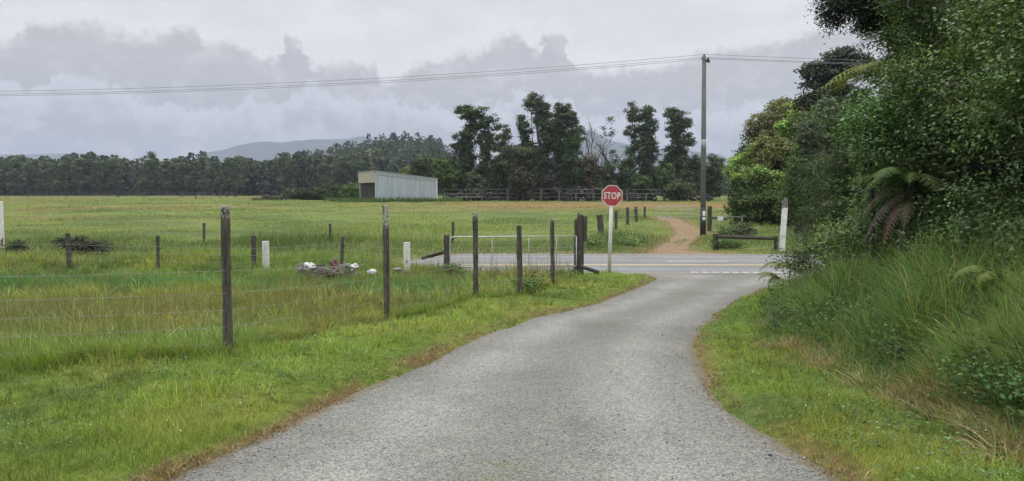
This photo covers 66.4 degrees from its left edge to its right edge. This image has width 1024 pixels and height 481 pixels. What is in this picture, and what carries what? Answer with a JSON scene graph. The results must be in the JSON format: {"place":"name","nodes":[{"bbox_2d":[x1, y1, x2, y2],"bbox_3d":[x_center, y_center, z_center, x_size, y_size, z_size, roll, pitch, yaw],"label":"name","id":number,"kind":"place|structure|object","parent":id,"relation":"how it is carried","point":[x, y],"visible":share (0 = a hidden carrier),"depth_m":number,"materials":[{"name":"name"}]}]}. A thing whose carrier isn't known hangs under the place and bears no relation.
{"place":"outdoors","nodes":[
{"label":"outdoors","id":0,"kind":"place"},
{"bbox_2d":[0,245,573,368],"bbox_3d":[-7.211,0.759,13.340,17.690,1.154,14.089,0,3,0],"label":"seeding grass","id":1,"kind":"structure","parent":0,"point":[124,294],"depth_m":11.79,"materials":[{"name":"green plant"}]},
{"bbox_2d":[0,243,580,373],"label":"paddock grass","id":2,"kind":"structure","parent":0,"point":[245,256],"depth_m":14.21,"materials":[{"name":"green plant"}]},
{"bbox_2d":[184,136,459,163],"bbox_3d":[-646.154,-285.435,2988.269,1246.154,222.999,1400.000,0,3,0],"label":"hills","id":3,"kind":"structure","parent":0,"point":[259,151],"depth_m":2896.44,"materials":[{"name":"grey"}]},
{"bbox_2d":[0,196,855,260],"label":"field grass","id":4,"kind":"structure","parent":0,"point":[316,236],"depth_m":37.81,"materials":[{"name":"green plant"}]},
{"bbox_2d":[165,274,838,480],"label":"driveway","id":5,"kind":"structure","parent":0,"point":[543,348],"depth_m":5.59,"materials":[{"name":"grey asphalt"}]},
{"bbox_2d":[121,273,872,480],"bbox_3d":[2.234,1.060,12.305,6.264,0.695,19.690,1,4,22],"label":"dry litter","id":6,"kind":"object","parent":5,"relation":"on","point":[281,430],"visible":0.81,"depth_m":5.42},
{"bbox_2d":[0,0,1017,167],"label":"sky","id":7,"kind":"structure","parent":0,"point":[62,46],"materials":[{"name":"grey"}]},
{"bbox_2d":[0,154,1023,480],"bbox_3d":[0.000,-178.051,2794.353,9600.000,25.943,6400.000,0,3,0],"label":"ground","id":8,"kind":"structure","parent":0,"point":[554,212],"depth_m":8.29,"materials":[{"name":"green plant"}]},
{"bbox_2d":[5,155,25,195],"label":"slender tree","id":9,"kind":"object","parent":8,"relation":"on","point":[14,174],"visible":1,"depth_m":232.90,"materials":[{"name":"green plant"}]},
{"bbox_2d":[1,239,33,255],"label":"weed clump","id":10,"kind":"object","parent":8,"relation":"on","point":[16,245],"visible":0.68,"depth_m":27.86,"materials":[{"name":"green plant"}]},
{"bbox_2d":[45,163,60,195],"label":"slender tree","id":11,"kind":"object","parent":8,"relation":"on","point":[54,184],"visible":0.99,"depth_m":229.12,"materials":[{"name":"green plant"}]},
{"bbox_2d":[50,235,100,255],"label":"weed clump","id":12,"kind":"object","parent":8,"relation":"on","point":[76,241],"visible":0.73,"depth_m":27.93,"materials":[{"name":"green plant"}]},
{"bbox_2d":[70,158,86,195],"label":"slender tree","id":13,"kind":"object","parent":8,"relation":"on","point":[78,171],"visible":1,"depth_m":232.98,"materials":[{"name":"green plant"}]},
{"bbox_2d":[77,237,114,254],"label":"weed clump","id":14,"kind":"object","parent":8,"relation":"on","point":[102,246],"visible":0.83,"depth_m":28.23,"materials":[{"name":"green plant"}]},
{"bbox_2d":[93,160,108,195],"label":"slender tree","id":15,"kind":"object","parent":8,"relation":"on","point":[100,174],"visible":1,"depth_m":236.19,"materials":[{"name":"green plant"}]},
{"bbox_2d":[103,160,118,194],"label":"slender tree","id":16,"kind":"object","parent":8,"relation":"on","point":[110,165],"visible":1,"depth_m":236.64,"materials":[{"name":"green plant"}]},
{"bbox_2d":[130,157,148,195],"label":"slender tree","id":17,"kind":"object","parent":8,"relation":"on","point":[140,181],"visible":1,"depth_m":230.29,"materials":[{"name":"green plant"}]},
{"bbox_2d":[145,159,162,195],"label":"slender tree","id":18,"kind":"object","parent":8,"relation":"on","point":[154,166],"visible":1,"depth_m":230.40,"materials":[{"name":"green plant"}]},
{"bbox_2d":[158,160,173,195],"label":"slender tree","id":19,"kind":"object","parent":8,"relation":"on","point":[164,174],"visible":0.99,"depth_m":229.91,"materials":[{"name":"green plant"}]},
{"bbox_2d":[174,162,188,194],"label":"slender tree","id":20,"kind":"object","parent":8,"relation":"on","point":[183,179],"visible":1,"depth_m":233.13,"materials":[{"name":"green plant"}]},
{"bbox_2d":[197,155,212,195],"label":"slender tree","id":21,"kind":"object","parent":8,"relation":"on","point":[205,169],"visible":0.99,"depth_m":227.62,"materials":[{"name":"green plant"}]},
{"bbox_2d":[0,233,442,270],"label":"wire fence","id":22,"kind":"object","parent":8,"relation":"on","point":[253,248],"visible":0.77,"depth_m":18.31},
{"bbox_2d":[228,155,243,195],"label":"slender tree","id":23,"kind":"object","parent":8,"relation":"on","point":[236,162],"visible":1,"depth_m":228.53,"materials":[{"name":"green plant"}]},
{"bbox_2d":[273,152,290,188],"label":"slender tree","id":24,"kind":"object","parent":8,"relation":"on","point":[283,178],"visible":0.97,"depth_m":234.46,"materials":[{"name":"green plant"}]},
{"bbox_2d":[0,205,578,357],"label":"wire fence","id":25,"kind":"object","parent":8,"relation":"on","point":[227,309],"visible":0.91,"depth_m":10.17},
{"bbox_2d":[279,186,321,199],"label":"shrub","id":26,"kind":"object","parent":8,"relation":"on","point":[297,193],"visible":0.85,"depth_m":106.64,"materials":[{"name":"green plant"}]},
{"bbox_2d":[44,222,565,243],"bbox_3d":[-12.175,-0.159,30.527,29.608,1.140,0.424,0,3,-1],"label":"wire fence","id":27,"kind":"object","parent":8,"relation":"on","point":[204,234],"visible":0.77,"depth_m":30.48,"materials":[{"name":"grey metal"}]},
{"bbox_2d":[308,181,344,199],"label":"shrub","id":28,"kind":"object","parent":8,"relation":"on","point":[325,193],"visible":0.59,"depth_m":108.60,"materials":[{"name":"green plant"}]},
{"bbox_2d":[305,269,347,277],"bbox_3d":[-4.207,0.749,17.666,0.910,0.165,1.070,1,3,9],"label":"earth mound","id":29,"kind":"object","parent":8,"relation":"on","point":[321,273],"visible":0.4,"depth_m":17.31,"materials":[{"name":"brown soil"}]},
{"bbox_2d":[293,261,361,274],"bbox_3d":[-4.137,0.659,17.646,1.541,0.368,0.858,0,3,0],"label":"brush heap","id":30,"kind":"object","parent":29,"relation":"on","point":[348,270],"visible":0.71,"depth_m":17.52,"materials":[{"name":"brown plant"}]},
{"bbox_2d":[334,154,350,185],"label":"slender tree","id":31,"kind":"object","parent":8,"relation":"on","point":[338,175],"visible":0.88,"depth_m":236.91,"materials":[{"name":"green plant"}]},
{"bbox_2d":[337,182,359,199],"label":"shrub","id":32,"kind":"object","parent":8,"relation":"on","point":[353,191],"visible":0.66,"depth_m":106.66,"materials":[{"name":"green plant"}]},
{"bbox_2d":[0,131,731,195],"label":"wood","id":33,"kind":"object","parent":8,"relation":"on","point":[393,160],"visible":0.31,"depth_m":243.92,"materials":[{"name":"green plant"}]},
{"bbox_2d":[323,196,463,201],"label":"rank grass","id":34,"kind":"structure","parent":8,"relation":"on","point":[391,199],"depth_m":91.28,"materials":[{"name":"green plant"}]},
{"bbox_2d":[358,170,437,199],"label":"shed","id":35,"kind":"structure","parent":8,"relation":"on","point":[375,184],"depth_m":92.45,"materials":[{"name":"metal"}]},
{"bbox_2d":[409,153,434,177],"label":"shrub","id":36,"kind":"object","parent":8,"relation":"on","point":[421,164],"visible":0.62,"depth_m":110.59,"materials":[{"name":"green plant"}]},
{"bbox_2d":[430,156,462,194],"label":"shrub","id":37,"kind":"object","parent":8,"relation":"on","point":[442,167],"visible":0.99,"depth_m":99.57,"materials":[{"name":"green plant"}]},
{"bbox_2d":[443,234,449,273],"bbox_3d":[-1.622,0.474,19.417,0.155,1.288,0.154,0,3,0],"label":"gate post","id":38,"kind":"object","parent":8,"relation":"on","point":[446,247],"visible":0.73,"depth_m":19.35,"materials":[{"name":"grey wood"}]},
{"bbox_2d":[449,236,576,267],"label":"farm gate","id":39,"kind":"structure","parent":38,"relation":"attached to","point":[467,240],"depth_m":19.48,"materials":[{"name":"metal"}]},
{"bbox_2d":[459,169,487,200],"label":"shrub","id":40,"kind":"object","parent":8,"relation":"on","point":[469,181],"visible":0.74,"depth_m":99.44,"materials":[{"name":"green plant"}]},
{"bbox_2d":[444,104,505,199],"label":"flat topped tree","id":41,"kind":"object","parent":8,"relation":"on","point":[464,145],"visible":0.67,"depth_m":102.84,"materials":[{"name":"green plant"}]},
{"bbox_2d":[485,159,507,200],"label":"shrub","id":42,"kind":"object","parent":8,"relation":"on","point":[494,179],"visible":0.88,"depth_m":99.99,"materials":[{"name":"green plant"}]},
{"bbox_2d":[492,124,520,198],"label":"ragged tree","id":43,"kind":"object","parent":8,"relation":"on","point":[505,136],"visible":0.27,"depth_m":105.02,"materials":[{"name":"green plant"}]},
{"bbox_2d":[0,276,1023,480],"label":"clover","id":44,"kind":"object","parent":8,"relation":"on","point":[835,440],"depth_m":5.38,"materials":[{"name":"green plant"}]},
{"bbox_2d":[489,145,541,200],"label":"weeping tree","id":45,"kind":"object","parent":8,"relation":"on","point":[512,157],"visible":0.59,"depth_m":100.03,"materials":[{"name":"green plant"}]},
{"bbox_2d":[505,165,538,199],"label":"shrub","id":46,"kind":"object","parent":8,"relation":"on","point":[520,181],"visible":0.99,"depth_m":96.69,"materials":[{"name":"green plant"}]},
{"bbox_2d":[515,114,534,197],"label":"tree","id":47,"kind":"object","parent":8,"relation":"on","point":[522,125],"visible":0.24,"depth_m":103.02,"materials":[{"name":"green plant"}]},
{"bbox_2d":[506,269,552,292],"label":"weed clump","id":48,"kind":"object","parent":8,"relation":"on","point":[532,285],"visible":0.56,"depth_m":13.92,"materials":[{"name":"green plant"}]},
{"bbox_2d":[521,91,558,200],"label":"tall tree","id":49,"kind":"object","parent":8,"relation":"on","point":[542,161],"visible":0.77,"depth_m":102.69,"materials":[{"name":"green plant"}]},
{"bbox_2d":[538,170,559,200],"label":"shrub","id":50,"kind":"object","parent":8,"relation":"on","point":[547,183],"visible":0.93,"depth_m":97.71,"materials":[{"name":"green plant"}]},
{"bbox_2d":[547,102,583,200],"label":"round headed tree","id":51,"kind":"object","parent":8,"relation":"on","point":[571,140],"visible":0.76,"depth_m":102.66,"materials":[{"name":"green plant"}]},
{"bbox_2d":[443,188,687,200],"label":"post fence","id":52,"kind":"object","parent":8,"relation":"on","point":[594,193],"visible":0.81,"depth_m":96.75,"materials":[{"name":"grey wood"}]},
{"bbox_2d":[559,149,584,200],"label":"shrub","id":53,"kind":"object","parent":8,"relation":"on","point":[571,176],"visible":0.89,"depth_m":99.06,"materials":[{"name":"green plant"}]},
{"bbox_2d":[574,213,586,273],"bbox_3d":[1.725,0.214,19.750,0.344,1.815,0.185,2,4,29],"label":"strainer post","id":54,"kind":"object","parent":8,"relation":"on","point":[580,227],"visible":0.84,"depth_m":19.68,"materials":[{"name":"grey wood"}]},
{"bbox_2d":[578,151,600,200],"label":"shrub","id":55,"kind":"object","parent":8,"relation":"on","point":[589,180],"visible":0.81,"depth_m":100.34,"materials":[{"name":"green plant"}]},
{"bbox_2d":[578,120,617,199],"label":"bare tree","id":56,"kind":"object","parent":8,"relation":"on","point":[592,138],"visible":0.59,"depth_m":107.02,"materials":[{"name":"grey plant"}]},
{"bbox_2d":[594,160,620,199],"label":"shrub","id":57,"kind":"object","parent":8,"relation":"on","point":[605,179],"visible":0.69,"depth_m":100.53,"materials":[{"name":"green plant"}]},
{"bbox_2d":[589,116,628,179],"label":"tree","id":58,"kind":"object","parent":8,"relation":"on","point":[612,151],"visible":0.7,"depth_m":103.53,"materials":[{"name":"grey plant"}]},
{"bbox_2d":[602,185,622,271],"bbox_3d":[2.550,-0.150,20.054,0.535,2.530,0.116,0,3,0],"label":"stop sign","id":59,"kind":"object","parent":8,"relation":"on","point":[611,196],"visible":1,"depth_m":19.96,"materials":[{"name":"metal"}]},
{"bbox_2d":[613,153,638,195],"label":"shrub","id":60,"kind":"object","parent":8,"relation":"on","point":[627,167],"visible":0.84,"depth_m":100.39,"materials":[{"name":"green plant"}]},
{"bbox_2d":[397,254,854,273],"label":"highway","id":61,"kind":"structure","parent":8,"relation":"on","point":[731,263],"depth_m":24.28,"materials":[{"name":"grey asphalt"}]},
{"bbox_2d":[607,232,650,245],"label":"weed clump","id":62,"kind":"object","parent":8,"relation":"on","point":[628,240],"visible":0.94,"depth_m":29.82,"materials":[{"name":"green plant"}]},
{"bbox_2d":[620,101,642,198],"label":"thin tree","id":63,"kind":"object","parent":8,"relation":"on","point":[629,134],"visible":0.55,"depth_m":104.98,"materials":[{"name":"green plant"}]},
{"bbox_2d":[626,174,654,200],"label":"shrub","id":64,"kind":"object","parent":8,"relation":"on","point":[644,181],"visible":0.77,"depth_m":98.81,"materials":[{"name":"green plant"}]},
{"bbox_2d":[631,104,662,200],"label":"upright tree","id":65,"kind":"object","parent":8,"relation":"on","point":[645,156],"visible":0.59,"depth_m":102.86,"materials":[{"name":"green plant"}]},
{"bbox_2d":[654,158,675,200],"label":"shrub","id":66,"kind":"object","parent":8,"relation":"on","point":[665,174],"visible":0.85,"depth_m":98.77,"materials":[{"name":"green plant"}]},
{"bbox_2d":[656,106,696,200],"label":"upright tree","id":67,"kind":"object","parent":8,"relation":"on","point":[678,136],"visible":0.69,"depth_m":103.77,"materials":[{"name":"green plant"}]},
{"bbox_2d":[662,178,695,200],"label":"shrub","id":68,"kind":"object","parent":8,"relation":"on","point":[674,189],"visible":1,"depth_m":96.06,"materials":[{"name":"green plant"}]},
{"bbox_2d":[675,152,706,200],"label":"shrub","id":69,"kind":"object","parent":8,"relation":"on","point":[691,173],"visible":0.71,"depth_m":101.31,"materials":[{"name":"green plant"}]},
{"bbox_2d":[700,54,709,235],"bbox_3d":[8.665,-4.093,35.450,0.276,8.569,0.513,-3,4,-37],"label":"utility pole","id":70,"kind":"object","parent":8,"relation":"on","point":[703,175],"visible":0.92,"depth_m":35.34,"materials":[{"name":"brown wood"}]},
{"bbox_2d":[7,59,862,95],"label":"power line","id":71,"kind":"object","parent":70,"relation":"attached to","point":[421,80],"visible":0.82,"depth_m":34.86,"materials":[{"name":"black metal"}]},
{"bbox_2d":[26,57,867,93],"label":"power line","id":72,"kind":"object","parent":70,"relation":"attached to","point":[426,78],"visible":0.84,"depth_m":35.21,"materials":[{"name":"black metal"}]},
{"bbox_2d":[35,54,868,90],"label":"power line","id":73,"kind":"object","parent":70,"relation":"attached to","point":[439,74],"visible":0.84,"depth_m":34.97,"materials":[{"name":"black metal"}]},
{"bbox_2d":[699,153,727,200],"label":"shrub","id":74,"kind":"object","parent":8,"relation":"on","point":[714,180],"visible":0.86,"depth_m":104.39,"materials":[{"name":"green plant"}]},
{"bbox_2d":[710,238,746,248],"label":"weed clump","id":75,"kind":"object","parent":8,"relation":"on","point":[729,243],"visible":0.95,"depth_m":28.81,"materials":[{"name":"green plant"}]},
{"bbox_2d":[712,220,757,235],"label":"weed clump","id":76,"kind":"object","parent":8,"relation":"on","point":[739,227],"visible":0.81,"depth_m":31.75,"materials":[{"name":"green plant"}]},
{"bbox_2d":[720,151,757,218],"bbox_3d":[14.204,-3.335,47.946,2.907,4.364,2.364,0,3,0],"label":"rounded tree","id":77,"kind":"object","parent":8,"relation":"on","point":[737,161],"visible":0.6,"depth_m":47.52,"materials":[{"name":"green plant"}]},
{"bbox_2d":[713,234,777,249],"bbox_3d":[8.400,0.195,28.267,2.284,0.829,0.310,1,4,21],"label":"rail barrier","id":78,"kind":"object","parent":8,"relation":"on","point":[716,237],"visible":0.67,"depth_m":28.13,"materials":[{"name":"wood"}]},
{"bbox_2d":[728,95,793,187],"bbox_3d":[17.889,-5.838,53.684,6.637,8.376,4.418,-2,4,-35],"label":"rounded tree","id":79,"kind":"object","parent":8,"relation":"on","point":[766,120],"visible":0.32,"depth_m":53.32,"materials":[{"name":"green plant"}]},
{"bbox_2d":[721,164,810,225],"bbox_3d":[14.143,-2.397,43.440,4.956,3.784,4.031,0,3,0],"label":"rounded tree","id":80,"kind":"object","parent":8,"relation":"on","point":[752,198],"visible":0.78,"depth_m":43.11,"materials":[{"name":"green plant"}]},
{"bbox_2d":[738,133,797,175],"bbox_3d":[15.787,-3.689,46.036,4.930,5.324,3.680,3,4,37],"label":"rounded tree","id":81,"kind":"object","parent":8,"relation":"on","point":[770,153],"visible":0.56,"depth_m":45.38,"materials":[{"name":"green plant"}]},
{"bbox_2d":[756,299,803,330],"bbox_3d":[3.328,0.920,9.705,0.808,0.473,1.066,0,3,0],"label":"weed clump","id":82,"kind":"object","parent":8,"relation":"on","point":[777,318],"visible":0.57,"depth_m":9.63,"materials":[{"name":"green plant"}]},
{"bbox_2d":[779,198,787,251],"bbox_3d":[9.540,-0.454,27.524,0.274,2.107,0.144,0,3,0],"label":"roadside post","id":83,"kind":"object","parent":8,"relation":"on","point":[783,220],"visible":0.76,"depth_m":27.46,"materials":[{"name":"white paint"}]},
{"bbox_2d":[773,98,828,150],"bbox_3d":[19.208,-5.301,49.888,5.414,7.877,3.622,-2,4,-28],"label":"rounded tree","id":84,"kind":"object","parent":8,"relation":"on","point":[784,126],"visible":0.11,"depth_m":49.27,"materials":[{"name":"green plant"}]},
{"bbox_2d":[772,116,831,233],"bbox_3d":[13.312,-2.944,36.115,2.636,5.479,3.392,0,3,0],"label":"rounded tree","id":85,"kind":"object","parent":8,"relation":"on","point":[806,136],"visible":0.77,"depth_m":35.37,"materials":[{"name":"green plant"}]},
{"bbox_2d":[765,240,842,286],"bbox_3d":[5.444,0.517,14.274,1.669,1.059,1.450,0,3,0],"label":"weed clump","id":86,"kind":"object","parent":8,"relation":"on","point":[803,261],"visible":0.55,"depth_m":14.27,"materials":[{"name":"green plant"}]},
{"bbox_2d":[780,95,857,228],"bbox_3d":[16.370,-3.915,39.855,5.076,6.799,4.684,1,4,21],"label":"shrub","id":87,"kind":"object","parent":8,"relation":"on","point":[816,112],"visible":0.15,"depth_m":39.20,"materials":[{"name":"green plant"}]},
{"bbox_2d":[770,121,868,272],"bbox_3d":[6.313,-0.829,14.861,3.074,3.313,1.915,-2,4,-34],"label":"leaved bush","id":88,"kind":"object","parent":8,"relation":"on","point":[835,192],"visible":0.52,"depth_m":14.71,"materials":[{"name":"green plant"}]},
{"bbox_2d":[786,45,877,211],"bbox_3d":[17.936,-5.873,43.798,5.218,9.928,3.014,0,3,0],"label":"dark pine","id":89,"kind":"object","parent":8,"relation":"on","point":[825,71],"visible":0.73,"depth_m":43.10,"materials":[{"name":"green plant"}]},
{"bbox_2d":[820,82,946,266],"bbox_3d":[4.797,-0.714,10.411,1.163,2.760,1.415,-1,3,-10],"label":"tree","id":90,"kind":"object","parent":8,"relation":"on","point":[865,123],"visible":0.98,"depth_m":10.29,"materials":[{"name":"green plant"}]},
{"bbox_2d":[746,193,1023,470],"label":"rank grass","id":91,"kind":"structure","parent":8,"relation":"on","point":[919,370],"depth_m":6.99,"materials":[{"name":"green plant"}]},
{"bbox_2d":[746,314,1023,470],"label":"dry thatch","id":92,"kind":"object","parent":8,"relation":"on","point":[903,407],"visible":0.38,"depth_m":5.62,"materials":[{"name":"plant"}]},
{"bbox_2d":[809,58,965,251],"bbox_3d":[6.074,-0.979,12.288,2.555,3.535,2.434,-3,5,-45],"label":"tree fern","id":93,"kind":"object","parent":8,"relation":"on","point":[858,67],"visible":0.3,"depth_m":12.12,"materials":[{"name":"green plant"}]},
{"bbox_2d":[759,249,1023,438],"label":"bank weeds","id":94,"kind":"object","parent":8,"relation":"on","point":[988,370],"visible":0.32,"depth_m":5.49,"materials":[{"name":"green plant"}]},
{"bbox_2d":[804,0,978,243],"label":"overhanging tree","id":95,"kind":"object","parent":8,"relation":"on","point":[854,10],"visible":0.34,"depth_m":13.27,"materials":[{"name":"green plant"}]},
{"bbox_2d":[855,319,943,368],"bbox_3d":[3.338,0.895,6.613,0.812,0.483,0.903,3,5,45],"label":"weed clump","id":96,"kind":"object","parent":8,"relation":"on","point":[900,347],"visible":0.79,"depth_m":6.53,"materials":[{"name":"green plant"}]},
{"bbox_2d":[789,50,1023,274],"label":"broadleaf bush","id":97,"kind":"object","parent":8,"relation":"on","point":[851,231],"visible":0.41,"depth_m":10.67,"materials":[{"name":"green plant"}]},
{"bbox_2d":[845,167,976,264],"bbox_3d":[4.982,-0.147,9.862,1.524,1.546,1.398,0,3,0],"label":"tree fern","id":98,"kind":"object","parent":8,"relation":"on","point":[911,181],"visible":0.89,"depth_m":9.79,"materials":[{"name":"green plant"}]},
{"bbox_2d":[815,0,1023,253],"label":"broadleaf tree","id":99,"kind":"object","parent":8,"relation":"on","point":[850,179],"visible":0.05,"depth_m":13.43,"materials":[{"name":"green plant"}]},
{"bbox_2d":[856,0,1021,210],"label":"broadleaf tree","id":100,"kind":"object","parent":8,"relation":"on","point":[908,9],"visible":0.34,"depth_m":11.59,"materials":[{"name":"green plant"}]},
{"bbox_2d":[885,0,1023,262],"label":"broadleaf tree","id":101,"kind":"object","parent":8,"relation":"on","point":[923,124],"visible":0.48,"depth_m":9.49,"materials":[{"name":"green plant"}]},
{"bbox_2d":[896,255,1013,311],"bbox_3d":[4.100,0.435,7.231,0.952,0.607,0.935,3,4,39],"label":"weed clump","id":102,"kind":"object","parent":8,"relation":"on","point":[954,280],"visible":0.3,"depth_m":7.14,"materials":[{"name":"green plant"}]},
{"bbox_2d":[917,0,1023,289],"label":"broadleaf tree","id":103,"kind":"object","parent":8,"relation":"on","point":[1015,21],"visible":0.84,"depth_m":8.07,"materials":[{"name":"green plant"}]},
{"bbox_2d":[952,265,1023,294],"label":"ground fern","id":104,"kind":"object","parent":8,"relation":"on","point":[984,272],"visible":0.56,"depth_m":6.86,"materials":[{"name":"green plant"}]},
{"bbox_2d":[549,130,728,174],"bbox_3d":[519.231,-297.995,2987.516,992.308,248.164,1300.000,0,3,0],"label":"mountain","id":105,"kind":"structure","parent":0,"point":[617,145],"depth_m":2866.78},
{"bbox_2d":[648,217,721,253],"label":"dirt track","id":106,"kind":"structure","parent":0,"point":[683,230],"depth_m":34.13,"materials":[{"name":"brown soil"}]},
{"bbox_2d":[782,230,1023,414],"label":"seeding grass","id":107,"kind":"structure","parent":0,"point":[922,311],"depth_m":6.87,"materials":[{"name":"green plant"}]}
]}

